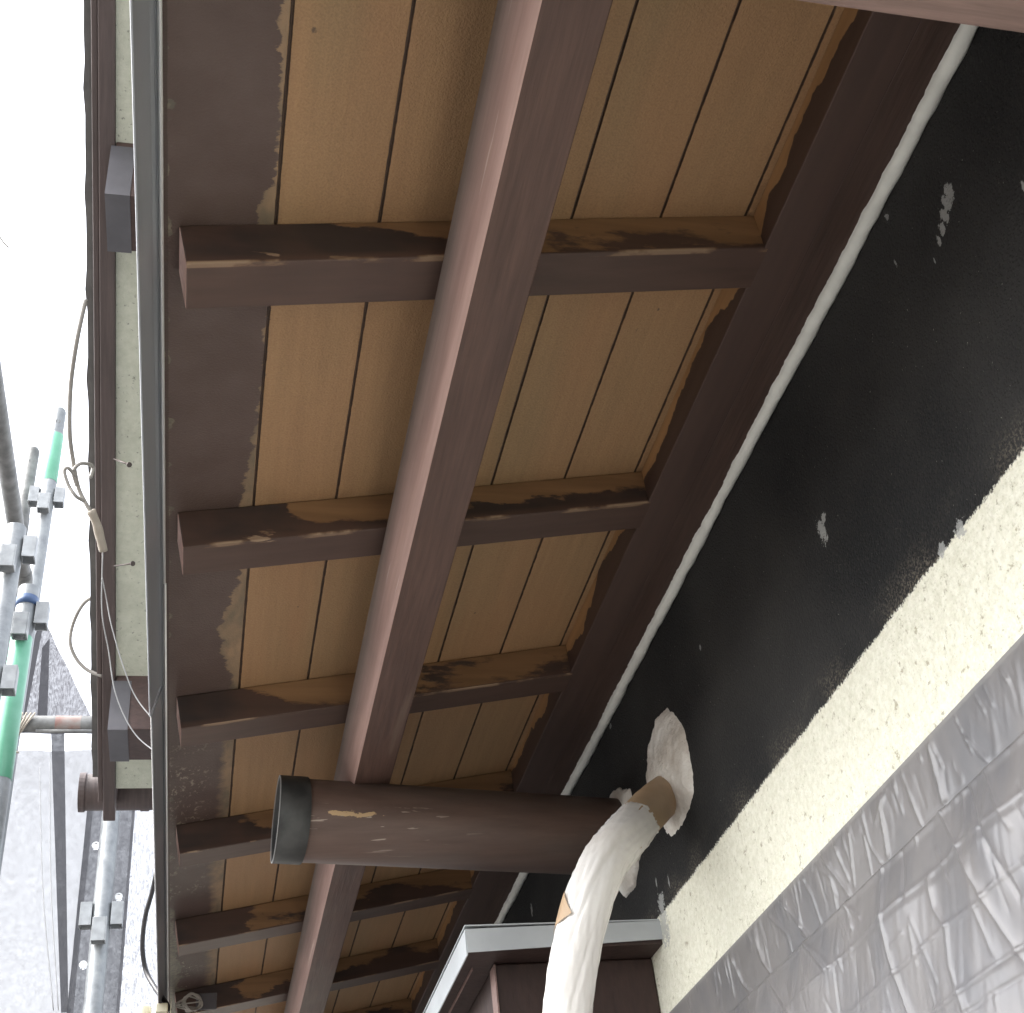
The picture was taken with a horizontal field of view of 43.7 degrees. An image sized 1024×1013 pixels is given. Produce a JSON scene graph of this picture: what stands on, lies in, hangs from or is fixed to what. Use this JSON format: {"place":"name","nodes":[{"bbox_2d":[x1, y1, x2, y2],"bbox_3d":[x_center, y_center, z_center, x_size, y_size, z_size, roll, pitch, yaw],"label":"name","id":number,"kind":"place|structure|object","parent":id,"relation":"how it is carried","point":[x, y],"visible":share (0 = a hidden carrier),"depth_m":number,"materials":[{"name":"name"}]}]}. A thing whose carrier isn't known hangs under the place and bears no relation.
{"place":"outdoors","nodes":[
{"label":"outdoors","id":0,"kind":"place"},
{"bbox_2d":[0,0,157,1012],"label":"sky","id":1,"kind":"structure","parent":0,"point":[43,266],"materials":[{"name":"white"}]},
{"label":"ground","id":2,"kind":"structure","parent":0,"visible":0},
{"bbox_2d":[0,522,38,695],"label":"scaffold post","id":3,"kind":"object","parent":2,"relation":"on","point":[18,546],"visible":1,"depth_m":3.01,"materials":[{"name":"metal"}]},
{"bbox_2d":[0,360,32,591],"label":"scaffold pole","id":4,"kind":"object","parent":3,"relation":"attached to","point":[10,491],"visible":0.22,"depth_m":3.19,"materials":[{"name":"grey metal"}]},
{"bbox_2d":[0,446,39,700],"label":"scaffold post","id":5,"kind":"object","parent":2,"relation":"on","point":[30,467],"visible":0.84,"depth_m":4.30,"materials":[{"name":"grey metal"}]},
{"bbox_2d":[0,583,50,857],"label":"scaffold post","id":6,"kind":"object","parent":2,"relation":"on","point":[31,613],"visible":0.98,"depth_m":3.01,"materials":[{"name":"metal"}]},
{"bbox_2d":[0,407,65,873],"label":"scaffold post","id":7,"kind":"object","parent":2,"relation":"on","point":[46,497],"visible":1,"depth_m":4.14,"materials":[{"name":"metal"}]},
{"bbox_2d":[16,712,91,752],"bbox_3d":[-1.249,0.651,3.639,0.345,0.127,0.068,3,-39,-13],"label":"scaffold pole","id":8,"kind":"object","parent":7,"relation":"attached to","point":[54,724],"visible":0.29,"depth_m":3.64,"materials":[{"name":"grey metal"}]},
{"bbox_2d":[0,733,101,1012],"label":"scaffold net","id":9,"kind":"object","parent":8,"relation":"hanging from","point":[25,986],"visible":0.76,"depth_m":3.50,"materials":[{"name":"white fabric"}]},
{"bbox_2d":[39,767,53,1010],"bbox_3d":[-1.246,1.007,3.417,0.121,0.650,0.006,25,-48,-35],"label":"rope","id":10,"kind":"object","parent":9,"relation":"attached to","point":[43,892],"visible":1,"depth_m":3.40,"materials":[{"name":"fabric"}]},
{"bbox_2d":[50,751,58,1009],"bbox_3d":[-1.232,0.989,3.436,0.112,0.700,0.006,28,-50,-37],"label":"rope","id":11,"kind":"object","parent":9,"relation":"attached to","point":[50,882],"visible":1,"depth_m":3.42,"materials":[{"name":"fabric"}]},
{"bbox_2d":[23,628,91,733],"bbox_3d":[-1.591,0.552,4.254,0.456,0.460,0.035,3,-39,-13],"label":"scaffold net","id":12,"kind":"object","parent":7,"relation":"attached to","point":[52,689],"visible":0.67,"depth_m":4.24,"materials":[{"name":"white fabric"}]},
{"bbox_2d":[78,811,123,1012],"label":"scaffold post","id":13,"kind":"object","parent":2,"relation":"on","point":[101,914],"visible":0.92,"depth_m":3.36,"materials":[{"name":"metal"}]},
{"bbox_2d":[103,810,157,1012],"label":"scaffold net","id":14,"kind":"object","parent":13,"relation":"hanging from","point":[120,940],"visible":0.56,"depth_m":3.43,"materials":[{"name":"white fabric"}]},
{"bbox_2d":[494,24,1023,1012],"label":"house wall","id":15,"kind":"structure","parent":2,"relation":"on","point":[832,634],"depth_m":1.42,"materials":[{"name":"black paint"}]},
{"bbox_2d":[270,775,621,874],"bbox_3d":[-0.074,0.524,2.080,0.632,0.144,0.134,7,-40,-18],"label":"vent duct","id":16,"kind":"object","parent":15,"relation":"attached to","point":[317,821],"visible":0.79,"depth_m":2.01,"materials":[{"name":"metal"}]},
{"bbox_2d":[423,919,662,1012],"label":"shutter box","id":17,"kind":"object","parent":15,"relation":"attached to","point":[495,968],"visible":0.87,"depth_m":1.94,"materials":[{"name":"paint"}]},
{"bbox_2d":[130,0,960,1012],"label":"eave","id":18,"kind":"object","parent":15,"relation":"attached to","point":[470,330],"visible":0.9,"depth_m":1.49,"materials":[{"name":"wood"},{"name":"paint"},{"name":"metal"}]},
{"bbox_2d":[83,0,158,820],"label":"verge roof","id":19,"kind":"structure","parent":18,"relation":"on","point":[121,754],"depth_m":2.47,"materials":[{"name":"paint"}]},
{"bbox_2d":[68,597,101,677],"bbox_3d":[-0.913,0.275,2.731,0.077,0.114,0.168,3,-39,-13],"label":"cable loop","id":20,"kind":"object","parent":19,"relation":"on","point":[72,651],"visible":0.92,"depth_m":2.77,"materials":[{"name":"grey plastic"}]},
{"bbox_2d":[63,299,107,551],"bbox_3d":[-0.808,-0.140,2.383,0.070,0.260,0.433,-1,-38,-9],"label":"bundled cable","id":21,"kind":"object","parent":19,"relation":"attached to","point":[92,514],"visible":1,"depth_m":2.40,"materials":[{"name":"grey plastic"}]},
{"bbox_2d":[101,552,150,748],"bbox_3d":[-0.786,0.308,2.526,0.093,0.296,0.333,-13,-38,7],"label":"thin wire","id":22,"kind":"object","parent":21,"relation":"attached to","point":[109,657],"visible":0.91,"depth_m":2.60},
{"bbox_2d":[77,773,152,811],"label":"beam","id":23,"kind":"structure","parent":19,"relation":"attached to","point":[129,799],"depth_m":3.00,"materials":[{"name":"paint"}]},
{"bbox_2d":[113,458,131,466],"bbox_3d":[-0.749,-0.085,2.456,0.063,0.058,0.010,-34,-45,30],"label":"screw","id":24,"kind":"object","parent":19,"relation":"attached to","point":[128,464],"visible":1,"depth_m":2.44,"materials":[{"name":"grey metal"}]},
{"bbox_2d":[114,561,134,566],"bbox_3d":[-0.783,0.118,2.577,0.010,0.044,0.078,28,-50,-37],"label":"screw","id":25,"kind":"object","parent":19,"relation":"attached to","point":[131,563],"visible":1,"depth_m":2.56,"materials":[{"name":"grey metal"}]},
{"bbox_2d":[102,578,148,714],"bbox_3d":[-0.777,0.297,2.543,0.070,0.262,0.252,-18,-39,13],"label":"thin wire","id":26,"kind":"object","parent":19,"relation":"attached to","point":[118,649],"visible":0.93,"depth_m":2.60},
{"bbox_2d":[136,998,171,1012],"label":"wall connector","id":27,"kind":"object","parent":18,"relation":"attached to","point":[161,1007],"depth_m":2.83,"materials":[{"name":"beige plastic"}]},
{"bbox_2d":[140,875,171,1011],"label":"black cable","id":28,"kind":"object","parent":18,"relation":"attached to","point":[152,983],"visible":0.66,"depth_m":3.00,"materials":[{"name":"black rubber"}]},
{"bbox_2d":[175,992,216,1012],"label":"cable coil","id":29,"kind":"object","parent":18,"relation":"hanging from","point":[206,1001],"visible":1,"depth_m":2.87,"materials":[{"name":"metal"}]},
{"bbox_2d":[542,776,675,1012],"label":"wrapped pipe","id":30,"kind":"object","parent":15,"relation":"attached to","point":[617,845],"visible":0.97,"depth_m":1.65,"materials":[{"name":"white plastic"}]},
{"bbox_2d":[609,788,640,897],"bbox_3d":[0.183,0.560,2.156,0.015,0.188,0.187,3,-39,-13],"label":"putty patch","id":31,"kind":"object","parent":15,"relation":"attached to","point":[628,883],"visible":0.27,"depth_m":2.11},
{"bbox_2d":[646,708,693,835],"bbox_3d":[0.234,0.406,1.958,0.015,0.193,0.194,3,-39,-13],"label":"putty patch","id":32,"kind":"object","parent":15,"relation":"attached to","point":[668,756],"visible":0.84,"depth_m":1.92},
{"bbox_2d":[669,634,1023,1012],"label":"masking film","id":33,"kind":"object","parent":15,"relation":"attached to","point":[902,891],"visible":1,"depth_m":1.23,"materials":[{"name":"clear plastic"}]},
{"bbox_2d":[798,0,1023,32],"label":"bracket beam","id":34,"kind":"structure","parent":15,"relation":"attached to","point":[1008,15],"depth_m":0.91,"materials":[{"name":"paint"}]}
]}

